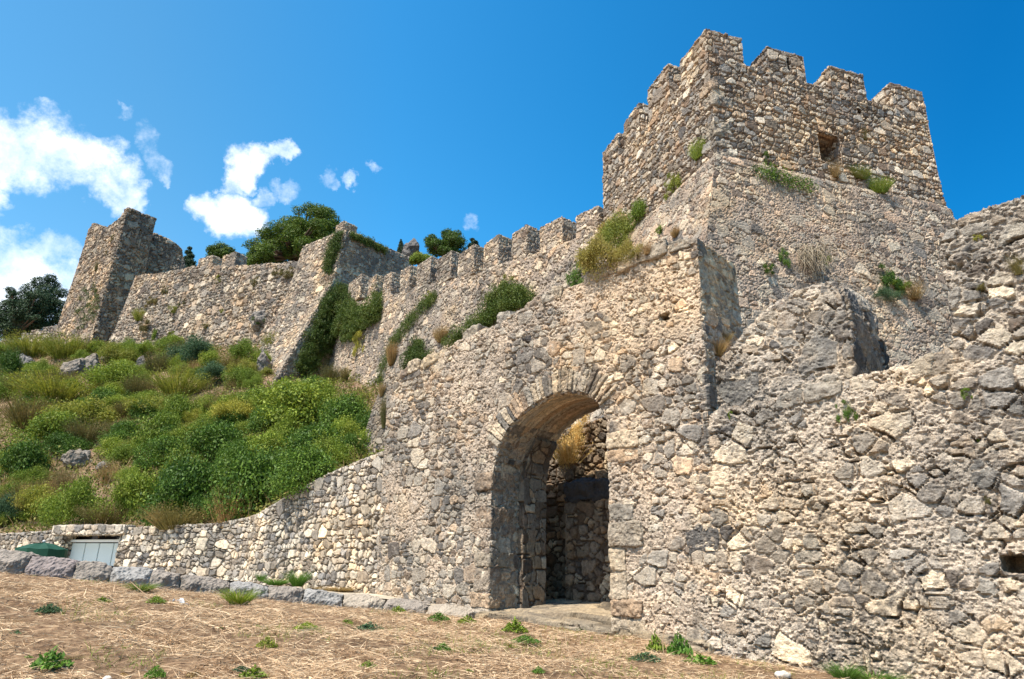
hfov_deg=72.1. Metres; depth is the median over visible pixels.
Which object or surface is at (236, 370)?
shrub
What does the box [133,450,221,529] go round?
shrub
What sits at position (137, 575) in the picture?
kerb stone
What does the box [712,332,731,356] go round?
wall plant
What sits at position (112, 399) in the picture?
shrub
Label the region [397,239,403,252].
cypress tree
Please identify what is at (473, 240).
cypress tree
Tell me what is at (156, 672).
weed
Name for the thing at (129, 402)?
shrub
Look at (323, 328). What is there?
ivy
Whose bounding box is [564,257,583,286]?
wall plant
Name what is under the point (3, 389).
shrub
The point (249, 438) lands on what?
shrub
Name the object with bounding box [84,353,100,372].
rock
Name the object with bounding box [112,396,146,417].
shrub
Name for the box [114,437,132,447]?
shrub
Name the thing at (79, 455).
rock
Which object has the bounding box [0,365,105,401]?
shrub
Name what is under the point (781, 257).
wall plant
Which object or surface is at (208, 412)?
shrub
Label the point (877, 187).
wall plant
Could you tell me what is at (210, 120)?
sky
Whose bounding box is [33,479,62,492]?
shrub
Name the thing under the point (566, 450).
wall plant
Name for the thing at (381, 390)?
wall plant
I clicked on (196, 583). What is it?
kerb stone
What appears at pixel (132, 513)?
shrub
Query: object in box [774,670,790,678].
stone
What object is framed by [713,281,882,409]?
wall stub
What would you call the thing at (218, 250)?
pine tree
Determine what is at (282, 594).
kerb stone
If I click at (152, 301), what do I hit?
wall plant
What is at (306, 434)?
shrub
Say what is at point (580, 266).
wall plant
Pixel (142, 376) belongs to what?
shrub
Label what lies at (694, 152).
wall plant
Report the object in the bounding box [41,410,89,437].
shrub
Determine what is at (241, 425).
shrub
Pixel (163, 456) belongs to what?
shrub
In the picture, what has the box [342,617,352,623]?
weed
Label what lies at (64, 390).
shrub
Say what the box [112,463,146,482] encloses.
shrub
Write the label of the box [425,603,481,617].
kerb stone
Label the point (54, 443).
shrub
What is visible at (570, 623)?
threshold
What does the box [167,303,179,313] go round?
wall plant
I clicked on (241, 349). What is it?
shrub
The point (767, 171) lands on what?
ivy
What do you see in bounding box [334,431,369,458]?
shrub
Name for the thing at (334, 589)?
grass tuft
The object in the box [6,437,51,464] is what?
shrub
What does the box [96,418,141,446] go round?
shrub
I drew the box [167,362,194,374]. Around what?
shrub
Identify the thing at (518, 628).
weed
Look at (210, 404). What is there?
shrub
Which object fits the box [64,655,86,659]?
weed
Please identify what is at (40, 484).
shrub
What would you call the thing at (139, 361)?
rock
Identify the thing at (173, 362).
shrub
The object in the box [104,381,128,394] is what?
shrub
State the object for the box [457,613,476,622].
weed
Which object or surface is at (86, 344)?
shrub
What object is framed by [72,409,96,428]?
shrub
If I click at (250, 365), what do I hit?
shrub
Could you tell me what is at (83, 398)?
shrub
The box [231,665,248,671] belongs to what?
weed
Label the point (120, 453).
shrub
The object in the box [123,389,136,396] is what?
shrub
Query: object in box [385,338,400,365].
wall plant
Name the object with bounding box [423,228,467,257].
pine tree
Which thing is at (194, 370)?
shrub
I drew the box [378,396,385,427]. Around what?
wall plant
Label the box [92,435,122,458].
shrub
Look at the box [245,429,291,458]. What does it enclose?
shrub
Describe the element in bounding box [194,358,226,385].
shrub
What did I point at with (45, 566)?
kerb stone
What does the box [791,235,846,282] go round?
wall plant
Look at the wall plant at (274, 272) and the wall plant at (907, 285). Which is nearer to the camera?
the wall plant at (907, 285)
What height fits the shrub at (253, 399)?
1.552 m
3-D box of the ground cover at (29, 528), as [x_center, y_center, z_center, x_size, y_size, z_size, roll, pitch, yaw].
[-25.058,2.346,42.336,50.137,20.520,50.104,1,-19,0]
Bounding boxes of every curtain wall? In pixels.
[109,251,297,347]
[327,206,608,386]
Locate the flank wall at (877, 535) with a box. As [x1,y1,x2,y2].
[684,195,1023,678]
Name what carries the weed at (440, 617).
on the ground at (45, 629)
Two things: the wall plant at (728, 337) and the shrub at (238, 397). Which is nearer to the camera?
the wall plant at (728, 337)
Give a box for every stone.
[0,549,39,574]
[25,556,80,578]
[72,560,111,581]
[109,566,152,586]
[148,569,180,589]
[179,574,229,593]
[229,581,268,599]
[268,585,304,603]
[302,588,343,606]
[343,593,385,609]
[383,598,430,613]
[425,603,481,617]
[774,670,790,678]
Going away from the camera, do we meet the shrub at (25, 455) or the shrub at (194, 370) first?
the shrub at (25, 455)
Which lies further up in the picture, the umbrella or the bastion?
the bastion
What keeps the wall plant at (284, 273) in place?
attached to the curtain wall at (236, 296)
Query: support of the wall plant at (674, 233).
attached to the square tower at (727, 102)
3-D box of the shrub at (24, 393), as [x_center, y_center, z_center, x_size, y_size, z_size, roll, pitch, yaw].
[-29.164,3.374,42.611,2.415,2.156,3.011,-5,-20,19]
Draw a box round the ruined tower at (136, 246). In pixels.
[53,207,184,343]
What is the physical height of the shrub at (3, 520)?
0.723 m
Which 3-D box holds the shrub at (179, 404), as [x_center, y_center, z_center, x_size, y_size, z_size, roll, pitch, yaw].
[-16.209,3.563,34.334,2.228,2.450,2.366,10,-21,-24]
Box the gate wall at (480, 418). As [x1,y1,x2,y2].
[375,238,742,655]
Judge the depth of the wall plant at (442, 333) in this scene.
31.00 m
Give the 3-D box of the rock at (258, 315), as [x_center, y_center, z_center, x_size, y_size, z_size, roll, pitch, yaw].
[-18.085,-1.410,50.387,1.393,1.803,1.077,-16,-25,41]
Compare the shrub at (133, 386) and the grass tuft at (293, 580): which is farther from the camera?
the shrub at (133, 386)
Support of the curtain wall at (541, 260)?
on the hill
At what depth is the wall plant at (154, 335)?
56.50 m
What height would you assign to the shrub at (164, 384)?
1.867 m
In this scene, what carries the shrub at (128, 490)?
on the hill
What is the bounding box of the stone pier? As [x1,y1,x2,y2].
[563,477,611,601]
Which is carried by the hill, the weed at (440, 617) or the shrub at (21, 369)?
the shrub at (21, 369)
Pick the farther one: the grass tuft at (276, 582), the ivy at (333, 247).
the ivy at (333, 247)
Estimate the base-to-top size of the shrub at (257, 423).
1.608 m
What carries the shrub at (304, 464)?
on the hill
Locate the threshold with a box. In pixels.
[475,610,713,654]
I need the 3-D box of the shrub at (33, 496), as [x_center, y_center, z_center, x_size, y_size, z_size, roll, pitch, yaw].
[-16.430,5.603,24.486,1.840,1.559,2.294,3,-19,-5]
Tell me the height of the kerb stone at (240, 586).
0.492 m
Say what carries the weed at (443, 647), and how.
on the ground at (45, 629)
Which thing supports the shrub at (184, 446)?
on the hill
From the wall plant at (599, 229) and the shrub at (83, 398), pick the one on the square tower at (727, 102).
the wall plant at (599, 229)
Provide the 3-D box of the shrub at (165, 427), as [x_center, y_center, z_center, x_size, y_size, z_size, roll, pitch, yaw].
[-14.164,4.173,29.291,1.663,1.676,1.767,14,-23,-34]
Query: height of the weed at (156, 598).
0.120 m
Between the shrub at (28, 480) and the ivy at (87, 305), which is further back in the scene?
the ivy at (87, 305)
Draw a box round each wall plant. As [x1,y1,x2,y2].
[131,307,144,320]
[138,317,149,332]
[144,296,156,306]
[151,328,157,340]
[161,285,168,294]
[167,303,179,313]
[249,275,258,286]
[250,316,264,326]
[271,267,283,275]
[278,264,293,278]
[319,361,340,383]
[338,365,351,381]
[352,330,365,357]
[360,388,371,401]
[378,381,385,395]
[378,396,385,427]
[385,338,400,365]
[433,323,451,342]
[499,274,514,288]
[552,413,596,470]
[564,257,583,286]
[574,231,625,284]
[578,261,597,275]
[594,212,614,240]
[597,205,634,254]
[613,236,642,265]
[625,197,646,229]
[639,238,654,255]
[655,223,663,234]
[663,172,681,201]
[669,226,679,237]
[685,136,705,160]
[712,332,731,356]
[722,332,736,341]
[762,151,771,165]
[763,261,774,274]
[776,244,791,267]
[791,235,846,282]
[824,154,847,177]
[835,398,859,422]
[845,161,872,179]
[860,123,871,140]
[866,173,895,193]
[872,286,906,301]
[878,263,902,290]
[890,279,912,293]
[895,274,930,300]
[960,388,972,398]
[972,234,982,240]
[976,283,985,291]
[984,496,990,504]
[1004,251,1023,275]
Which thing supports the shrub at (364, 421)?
on the hill
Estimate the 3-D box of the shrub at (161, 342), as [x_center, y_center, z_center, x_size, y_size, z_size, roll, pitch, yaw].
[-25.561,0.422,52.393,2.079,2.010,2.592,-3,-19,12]
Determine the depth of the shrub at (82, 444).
31.98 m
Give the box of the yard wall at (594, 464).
[545,337,889,599]
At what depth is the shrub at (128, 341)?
52.18 m
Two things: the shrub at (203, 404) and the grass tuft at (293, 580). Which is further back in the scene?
the shrub at (203, 404)
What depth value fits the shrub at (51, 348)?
52.72 m
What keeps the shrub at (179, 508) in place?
on the hill
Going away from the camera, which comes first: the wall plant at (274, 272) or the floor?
the floor
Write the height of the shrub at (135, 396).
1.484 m
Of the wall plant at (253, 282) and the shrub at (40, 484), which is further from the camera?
the wall plant at (253, 282)
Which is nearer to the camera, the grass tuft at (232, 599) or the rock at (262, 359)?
the grass tuft at (232, 599)
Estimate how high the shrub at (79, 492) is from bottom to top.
2.227 m
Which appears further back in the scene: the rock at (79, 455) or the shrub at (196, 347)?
the shrub at (196, 347)
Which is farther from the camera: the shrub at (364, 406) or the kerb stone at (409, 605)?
the shrub at (364, 406)
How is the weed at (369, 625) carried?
on the ground at (45, 629)
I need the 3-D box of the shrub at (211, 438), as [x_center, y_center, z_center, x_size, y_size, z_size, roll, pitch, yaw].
[-11.455,4.242,27.176,3.154,2.462,2.962,-3,-19,11]
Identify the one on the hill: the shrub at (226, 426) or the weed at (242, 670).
the shrub at (226, 426)
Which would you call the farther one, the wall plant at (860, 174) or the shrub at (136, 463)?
the shrub at (136, 463)
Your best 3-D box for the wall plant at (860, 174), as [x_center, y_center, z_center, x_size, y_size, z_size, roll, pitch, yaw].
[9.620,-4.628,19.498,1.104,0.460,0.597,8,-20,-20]
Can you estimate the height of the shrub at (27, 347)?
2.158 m
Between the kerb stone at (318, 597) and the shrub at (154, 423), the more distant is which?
the shrub at (154, 423)
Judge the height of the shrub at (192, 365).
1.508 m
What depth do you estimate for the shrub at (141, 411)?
36.15 m
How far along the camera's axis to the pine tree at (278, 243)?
66.81 m
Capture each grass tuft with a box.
[118,581,163,591]
[214,587,266,604]
[255,574,267,580]
[259,577,289,585]
[283,570,312,586]
[309,585,360,591]
[817,659,869,678]
[836,667,914,678]
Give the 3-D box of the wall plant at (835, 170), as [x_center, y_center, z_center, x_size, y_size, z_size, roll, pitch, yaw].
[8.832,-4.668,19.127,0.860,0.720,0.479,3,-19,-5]
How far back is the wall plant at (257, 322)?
49.75 m
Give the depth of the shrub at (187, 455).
27.18 m
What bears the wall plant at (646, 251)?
attached to the gate wall at (480, 418)
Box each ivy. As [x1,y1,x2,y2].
[73,282,99,329]
[293,278,350,376]
[320,228,344,275]
[331,283,383,343]
[349,231,388,254]
[375,290,437,384]
[398,335,433,369]
[440,277,537,348]
[750,162,818,193]
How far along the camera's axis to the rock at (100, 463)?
29.11 m
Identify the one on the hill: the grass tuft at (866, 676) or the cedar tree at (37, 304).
the cedar tree at (37, 304)
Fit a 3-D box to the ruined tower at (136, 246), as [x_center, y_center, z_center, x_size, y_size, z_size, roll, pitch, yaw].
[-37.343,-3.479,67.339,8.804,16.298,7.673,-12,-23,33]
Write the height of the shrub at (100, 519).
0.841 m
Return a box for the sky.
[0,0,1023,328]
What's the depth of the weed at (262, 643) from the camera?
6.22 m
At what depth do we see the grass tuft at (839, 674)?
7.53 m
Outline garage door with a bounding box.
[70,536,119,565]
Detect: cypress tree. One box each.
[183,246,196,267]
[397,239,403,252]
[466,238,479,247]
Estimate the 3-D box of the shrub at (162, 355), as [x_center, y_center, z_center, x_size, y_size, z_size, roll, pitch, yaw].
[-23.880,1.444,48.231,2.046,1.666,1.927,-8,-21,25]
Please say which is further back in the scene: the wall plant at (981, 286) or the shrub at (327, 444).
the shrub at (327, 444)
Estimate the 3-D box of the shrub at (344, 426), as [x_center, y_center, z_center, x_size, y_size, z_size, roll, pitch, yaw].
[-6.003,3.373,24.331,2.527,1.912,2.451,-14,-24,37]
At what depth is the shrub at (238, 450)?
24.50 m
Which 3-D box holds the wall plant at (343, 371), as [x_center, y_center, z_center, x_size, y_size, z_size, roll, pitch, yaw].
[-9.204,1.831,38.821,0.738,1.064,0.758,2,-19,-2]
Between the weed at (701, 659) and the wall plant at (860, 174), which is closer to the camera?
the weed at (701, 659)
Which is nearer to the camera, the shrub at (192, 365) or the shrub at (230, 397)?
the shrub at (230, 397)
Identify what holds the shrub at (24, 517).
on the hill
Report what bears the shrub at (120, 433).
on the hill
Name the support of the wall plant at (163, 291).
attached to the curtain wall at (236, 296)
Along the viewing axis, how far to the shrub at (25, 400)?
40.96 m
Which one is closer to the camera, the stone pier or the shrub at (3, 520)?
the stone pier
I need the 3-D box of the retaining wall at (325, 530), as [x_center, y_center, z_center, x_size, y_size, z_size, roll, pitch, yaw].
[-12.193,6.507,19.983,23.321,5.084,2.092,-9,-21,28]
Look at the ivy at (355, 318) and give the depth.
40.09 m
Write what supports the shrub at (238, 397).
on the hill
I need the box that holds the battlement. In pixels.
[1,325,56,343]
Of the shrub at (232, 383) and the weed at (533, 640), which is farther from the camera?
the shrub at (232, 383)
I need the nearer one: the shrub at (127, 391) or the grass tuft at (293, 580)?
the grass tuft at (293, 580)
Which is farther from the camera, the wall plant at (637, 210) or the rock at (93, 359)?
the rock at (93, 359)
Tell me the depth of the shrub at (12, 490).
24.36 m
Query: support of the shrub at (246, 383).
on the hill
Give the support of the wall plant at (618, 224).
on the square tower at (727, 102)
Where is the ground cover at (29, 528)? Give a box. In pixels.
[0,338,383,536]
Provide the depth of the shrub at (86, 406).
36.84 m
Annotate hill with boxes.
[0,346,378,536]
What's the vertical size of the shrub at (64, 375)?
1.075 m
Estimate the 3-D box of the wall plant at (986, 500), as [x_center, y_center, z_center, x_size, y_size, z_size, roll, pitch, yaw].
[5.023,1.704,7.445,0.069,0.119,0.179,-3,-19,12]
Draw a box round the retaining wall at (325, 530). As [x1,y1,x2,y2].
[0,451,383,602]
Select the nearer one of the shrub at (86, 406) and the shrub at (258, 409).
the shrub at (258, 409)
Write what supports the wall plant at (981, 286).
attached to the flank wall at (877, 535)
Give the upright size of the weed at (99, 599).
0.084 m
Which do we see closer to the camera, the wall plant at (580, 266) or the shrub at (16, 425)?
the wall plant at (580, 266)
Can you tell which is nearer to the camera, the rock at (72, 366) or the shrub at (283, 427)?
the shrub at (283, 427)
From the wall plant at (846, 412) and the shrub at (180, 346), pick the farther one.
the shrub at (180, 346)
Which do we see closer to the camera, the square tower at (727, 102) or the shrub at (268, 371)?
the square tower at (727, 102)
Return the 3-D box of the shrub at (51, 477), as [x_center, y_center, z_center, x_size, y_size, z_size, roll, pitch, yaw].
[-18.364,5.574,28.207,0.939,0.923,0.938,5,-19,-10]
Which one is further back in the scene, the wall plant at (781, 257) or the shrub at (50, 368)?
the shrub at (50, 368)
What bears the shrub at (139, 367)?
on the hill
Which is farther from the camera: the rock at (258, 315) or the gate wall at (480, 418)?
the rock at (258, 315)
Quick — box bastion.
[259,220,409,383]
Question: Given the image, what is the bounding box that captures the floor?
[503,598,612,624]
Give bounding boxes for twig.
[561,647,609,669]
[565,630,585,677]
[662,611,674,662]
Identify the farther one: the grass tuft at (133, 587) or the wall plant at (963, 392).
the grass tuft at (133, 587)
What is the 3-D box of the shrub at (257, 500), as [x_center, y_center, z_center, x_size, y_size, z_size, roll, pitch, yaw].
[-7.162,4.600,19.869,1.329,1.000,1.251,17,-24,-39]
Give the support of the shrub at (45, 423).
on the hill
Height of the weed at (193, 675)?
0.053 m
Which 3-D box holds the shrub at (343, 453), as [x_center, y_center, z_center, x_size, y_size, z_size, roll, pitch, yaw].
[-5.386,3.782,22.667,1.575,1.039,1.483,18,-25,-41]
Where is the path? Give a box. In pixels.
[29,554,436,604]
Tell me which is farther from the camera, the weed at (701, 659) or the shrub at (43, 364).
the shrub at (43, 364)
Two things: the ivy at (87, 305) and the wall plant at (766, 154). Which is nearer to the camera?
the wall plant at (766, 154)
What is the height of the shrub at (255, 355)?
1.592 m
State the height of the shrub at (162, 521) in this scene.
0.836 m
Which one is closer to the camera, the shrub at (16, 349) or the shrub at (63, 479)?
the shrub at (63, 479)
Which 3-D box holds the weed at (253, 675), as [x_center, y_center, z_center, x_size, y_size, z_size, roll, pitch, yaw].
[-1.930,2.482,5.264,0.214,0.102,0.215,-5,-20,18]
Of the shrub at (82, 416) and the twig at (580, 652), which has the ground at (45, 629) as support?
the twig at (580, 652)
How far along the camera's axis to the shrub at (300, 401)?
28.45 m
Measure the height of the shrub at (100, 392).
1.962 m
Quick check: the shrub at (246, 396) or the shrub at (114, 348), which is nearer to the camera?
the shrub at (246, 396)
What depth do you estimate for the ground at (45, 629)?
6.52 m
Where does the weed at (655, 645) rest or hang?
on the ground at (45, 629)
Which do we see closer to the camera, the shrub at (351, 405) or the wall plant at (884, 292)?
the wall plant at (884, 292)
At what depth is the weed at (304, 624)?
7.47 m
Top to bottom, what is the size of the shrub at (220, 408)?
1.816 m
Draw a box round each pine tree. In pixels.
[205,241,235,258]
[241,201,340,265]
[409,251,433,265]
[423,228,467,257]
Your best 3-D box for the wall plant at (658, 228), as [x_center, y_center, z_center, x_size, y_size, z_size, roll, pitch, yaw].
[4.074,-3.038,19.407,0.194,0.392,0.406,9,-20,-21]
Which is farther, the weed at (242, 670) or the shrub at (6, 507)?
the shrub at (6, 507)
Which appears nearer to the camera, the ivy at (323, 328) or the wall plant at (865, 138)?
the wall plant at (865, 138)
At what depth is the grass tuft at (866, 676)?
7.52 m
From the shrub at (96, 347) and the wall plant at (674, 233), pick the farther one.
the shrub at (96, 347)
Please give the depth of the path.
13.04 m
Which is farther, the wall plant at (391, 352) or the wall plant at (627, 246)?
the wall plant at (391, 352)
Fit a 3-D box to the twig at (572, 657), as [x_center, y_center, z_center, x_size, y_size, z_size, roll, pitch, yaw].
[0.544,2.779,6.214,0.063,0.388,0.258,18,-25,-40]
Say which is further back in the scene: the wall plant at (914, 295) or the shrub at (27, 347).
the shrub at (27, 347)
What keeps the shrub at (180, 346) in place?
on the hill
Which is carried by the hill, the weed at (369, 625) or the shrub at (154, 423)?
the shrub at (154, 423)
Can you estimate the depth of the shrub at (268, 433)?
26.28 m
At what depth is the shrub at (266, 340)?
46.08 m
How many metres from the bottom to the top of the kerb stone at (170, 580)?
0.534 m
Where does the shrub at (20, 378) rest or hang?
on the hill
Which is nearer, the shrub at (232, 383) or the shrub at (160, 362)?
the shrub at (232, 383)
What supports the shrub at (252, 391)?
on the hill
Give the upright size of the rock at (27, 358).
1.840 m
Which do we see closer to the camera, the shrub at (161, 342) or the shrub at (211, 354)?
the shrub at (211, 354)
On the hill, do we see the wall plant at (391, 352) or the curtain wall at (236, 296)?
the curtain wall at (236, 296)
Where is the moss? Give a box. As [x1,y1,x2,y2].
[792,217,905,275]
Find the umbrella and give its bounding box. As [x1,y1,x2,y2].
[15,540,67,557]
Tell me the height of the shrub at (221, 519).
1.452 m
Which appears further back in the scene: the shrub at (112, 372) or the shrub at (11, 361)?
the shrub at (11, 361)
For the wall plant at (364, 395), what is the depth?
32.72 m
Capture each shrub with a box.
[0,342,13,353]
[0,344,30,357]
[0,347,26,377]
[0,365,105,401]
[0,370,14,400]
[0,388,66,428]
[0,433,54,483]
[0,479,22,498]
[0,482,45,513]
[0,486,28,524]
[0,508,26,522]
[0,514,14,525]
[1,327,63,357]
[1,367,59,394]
[5,405,79,446]
[6,383,37,401]
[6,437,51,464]
[7,463,56,483]
[8,479,63,516]
[9,419,23,433]
[10,476,44,493]
[11,394,40,414]
[15,499,40,521]
[18,475,36,488]
[19,361,36,375]
[19,394,62,410]
[27,355,53,376]
[30,393,124,425]
[31,468,105,530]
[33,329,107,359]
[33,459,88,491]
[33,479,56,489]
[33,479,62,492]
[40,429,77,455]
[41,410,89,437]
[42,365,59,374]
[44,470,59,483]
[47,369,81,379]
[53,377,77,400]
[54,433,96,456]
[55,338,83,354]
[55,413,116,443]
[64,377,82,389]
[70,338,99,353]
[70,349,89,359]
[71,500,132,524]
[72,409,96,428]
[75,357,146,391]
[75,395,103,407]
[83,386,120,407]
[83,467,164,524]
[84,338,106,353]
[86,457,121,484]
[89,382,125,394]
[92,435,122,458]
[96,392,112,402]
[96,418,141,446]
[97,338,138,363]
[97,428,135,447]
[99,392,126,408]
[102,419,124,430]
[102,440,136,465]
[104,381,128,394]
[107,341,138,363]
[109,356,137,365]
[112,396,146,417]
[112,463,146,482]
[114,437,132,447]
[118,369,159,394]
[118,391,166,419]
[121,336,143,356]
[123,388,168,400]
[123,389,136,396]
[124,365,150,378]
[124,494,153,520]
[126,399,158,421]
[128,434,155,455]
[129,403,191,449]
[129,499,212,529]
[130,430,192,470]
[131,371,154,386]
[131,455,152,473]
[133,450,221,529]
[134,339,162,356]
[139,349,176,372]
[142,363,220,395]
[147,439,185,469]
[150,500,189,520]
[151,389,213,410]
[152,334,178,351]
[152,349,172,360]
[153,333,186,350]
[153,423,189,440]
[155,390,200,422]
[155,464,184,481]
[158,417,251,469]
[161,330,213,363]
[162,424,187,442]
[165,338,209,361]
[165,352,191,368]
[166,442,202,465]
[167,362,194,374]
[175,358,208,374]
[178,419,197,430]
[178,451,204,460]
[179,489,214,523]
[181,408,204,421]
[184,411,215,434]
[187,365,204,376]
[193,391,215,405]
[193,481,257,528]
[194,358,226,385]
[196,348,222,366]
[197,397,220,411]
[199,405,215,417]
[199,442,288,521]
[200,389,238,411]
[203,393,254,419]
[205,390,248,413]
[206,419,241,436]
[209,406,248,427]
[211,394,251,406]
[211,436,249,462]
[211,439,252,470]
[216,353,253,370]
[218,363,255,387]
[219,391,254,405]
[222,357,258,377]
[222,376,241,389]
[226,336,268,362]
[233,420,250,434]
[234,366,263,383]
[238,490,278,511]
[239,433,258,441]
[242,375,265,387]
[243,374,317,406]
[243,386,261,397]
[243,406,279,433]
[244,351,271,363]
[245,387,269,407]
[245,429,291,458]
[249,398,274,420]
[250,424,287,453]
[253,374,333,426]
[255,366,273,375]
[258,449,283,461]
[259,328,278,346]
[263,410,308,440]
[267,439,342,498]
[268,416,347,461]
[297,373,328,385]
[309,412,363,439]
[309,434,349,465]
[311,375,350,399]
[316,387,369,429]
[325,441,359,465]
[327,389,370,421]
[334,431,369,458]
[350,406,371,431]
[354,424,372,455]
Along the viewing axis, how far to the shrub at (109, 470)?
27.03 m
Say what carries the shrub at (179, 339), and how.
on the hill
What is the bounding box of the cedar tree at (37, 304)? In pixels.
[0,273,68,339]
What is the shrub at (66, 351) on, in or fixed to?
on the hill
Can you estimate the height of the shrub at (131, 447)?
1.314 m
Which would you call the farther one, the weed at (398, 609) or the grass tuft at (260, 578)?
the grass tuft at (260, 578)
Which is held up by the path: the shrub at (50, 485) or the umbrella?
the umbrella
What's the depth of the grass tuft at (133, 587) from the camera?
9.63 m
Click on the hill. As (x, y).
(207, 390)
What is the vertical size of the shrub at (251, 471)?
2.648 m
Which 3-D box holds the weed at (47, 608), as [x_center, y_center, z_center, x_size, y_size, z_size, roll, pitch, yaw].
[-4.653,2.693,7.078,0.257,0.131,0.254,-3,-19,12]
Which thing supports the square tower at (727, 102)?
on the hill
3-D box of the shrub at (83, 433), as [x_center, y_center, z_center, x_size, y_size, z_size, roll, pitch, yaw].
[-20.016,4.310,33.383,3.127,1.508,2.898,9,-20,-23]
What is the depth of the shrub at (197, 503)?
20.14 m
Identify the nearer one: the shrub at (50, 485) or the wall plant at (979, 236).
the wall plant at (979, 236)
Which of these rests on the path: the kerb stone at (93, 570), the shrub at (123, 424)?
the kerb stone at (93, 570)
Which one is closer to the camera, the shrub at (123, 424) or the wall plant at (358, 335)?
the shrub at (123, 424)
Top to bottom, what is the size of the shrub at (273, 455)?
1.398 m
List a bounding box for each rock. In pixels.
[19,353,35,370]
[60,358,84,374]
[61,448,91,468]
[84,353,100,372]
[95,461,110,471]
[136,356,145,364]
[248,310,265,330]
[255,349,272,370]
[402,238,419,256]
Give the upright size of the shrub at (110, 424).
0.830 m
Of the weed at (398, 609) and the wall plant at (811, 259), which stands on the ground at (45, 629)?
the weed at (398, 609)
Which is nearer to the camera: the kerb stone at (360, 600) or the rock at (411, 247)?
the kerb stone at (360, 600)
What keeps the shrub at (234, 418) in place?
on the hill
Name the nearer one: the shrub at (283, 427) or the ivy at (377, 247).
the shrub at (283, 427)
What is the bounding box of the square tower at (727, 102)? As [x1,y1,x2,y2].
[566,28,954,429]
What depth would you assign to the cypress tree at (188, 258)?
87.27 m
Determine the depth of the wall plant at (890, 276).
17.77 m
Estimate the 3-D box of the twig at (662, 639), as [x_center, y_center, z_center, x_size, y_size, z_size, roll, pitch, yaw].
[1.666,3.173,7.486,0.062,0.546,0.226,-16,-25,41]
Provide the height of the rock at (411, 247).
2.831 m
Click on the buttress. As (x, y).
(374, 425)
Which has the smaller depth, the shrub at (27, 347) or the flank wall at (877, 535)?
the flank wall at (877, 535)
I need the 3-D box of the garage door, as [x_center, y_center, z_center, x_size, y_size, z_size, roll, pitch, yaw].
[-12.023,7.350,20.328,3.595,3.637,0.490,-7,-20,23]
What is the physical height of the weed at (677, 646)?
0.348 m
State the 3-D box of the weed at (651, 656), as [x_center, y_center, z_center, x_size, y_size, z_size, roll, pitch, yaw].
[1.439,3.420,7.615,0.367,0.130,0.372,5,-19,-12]
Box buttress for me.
[363,371,399,455]
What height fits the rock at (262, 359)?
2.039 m
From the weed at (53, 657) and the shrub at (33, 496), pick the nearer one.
the weed at (53, 657)
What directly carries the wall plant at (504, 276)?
attached to the curtain wall at (541, 260)
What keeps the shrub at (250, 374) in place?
on the hill
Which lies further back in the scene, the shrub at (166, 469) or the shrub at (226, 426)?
the shrub at (226, 426)
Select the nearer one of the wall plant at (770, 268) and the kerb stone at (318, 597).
the kerb stone at (318, 597)
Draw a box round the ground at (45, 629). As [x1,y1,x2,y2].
[0,572,877,678]
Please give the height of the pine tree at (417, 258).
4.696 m
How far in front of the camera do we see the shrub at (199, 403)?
37.63 m
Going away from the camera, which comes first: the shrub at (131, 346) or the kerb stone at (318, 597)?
the kerb stone at (318, 597)
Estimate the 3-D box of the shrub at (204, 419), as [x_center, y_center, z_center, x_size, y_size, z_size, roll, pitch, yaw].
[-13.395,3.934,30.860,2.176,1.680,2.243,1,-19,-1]
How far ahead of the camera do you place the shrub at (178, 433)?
28.82 m
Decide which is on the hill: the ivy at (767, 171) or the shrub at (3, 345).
the shrub at (3, 345)
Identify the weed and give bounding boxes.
[29,644,73,669]
[34,602,62,613]
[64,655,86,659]
[93,596,111,602]
[143,663,166,677]
[144,595,166,602]
[185,670,202,677]
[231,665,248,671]
[237,664,269,678]
[256,635,277,648]
[293,622,316,629]
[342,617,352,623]
[353,621,383,630]
[359,660,377,667]
[389,604,406,612]
[427,611,450,622]
[436,642,451,650]
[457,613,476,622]
[501,616,528,633]
[511,633,540,644]
[531,665,545,673]
[629,650,662,661]
[645,630,665,651]
[666,627,693,655]
[682,651,716,665]
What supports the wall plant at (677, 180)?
on the square tower at (727, 102)
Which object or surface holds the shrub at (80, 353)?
on the hill
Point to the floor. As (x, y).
(600, 612)
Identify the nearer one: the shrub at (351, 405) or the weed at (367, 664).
the weed at (367, 664)
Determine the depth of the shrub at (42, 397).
41.15 m
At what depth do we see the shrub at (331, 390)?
30.67 m
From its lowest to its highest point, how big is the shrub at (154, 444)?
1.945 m
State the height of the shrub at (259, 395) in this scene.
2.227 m
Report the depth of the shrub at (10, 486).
26.36 m
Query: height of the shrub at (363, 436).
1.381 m
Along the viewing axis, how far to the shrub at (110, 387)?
41.64 m
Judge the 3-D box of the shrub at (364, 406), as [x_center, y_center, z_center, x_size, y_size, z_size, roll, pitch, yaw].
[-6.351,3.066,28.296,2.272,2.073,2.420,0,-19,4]
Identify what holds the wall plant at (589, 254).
attached to the gate wall at (480, 418)
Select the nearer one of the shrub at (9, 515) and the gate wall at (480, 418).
the gate wall at (480, 418)

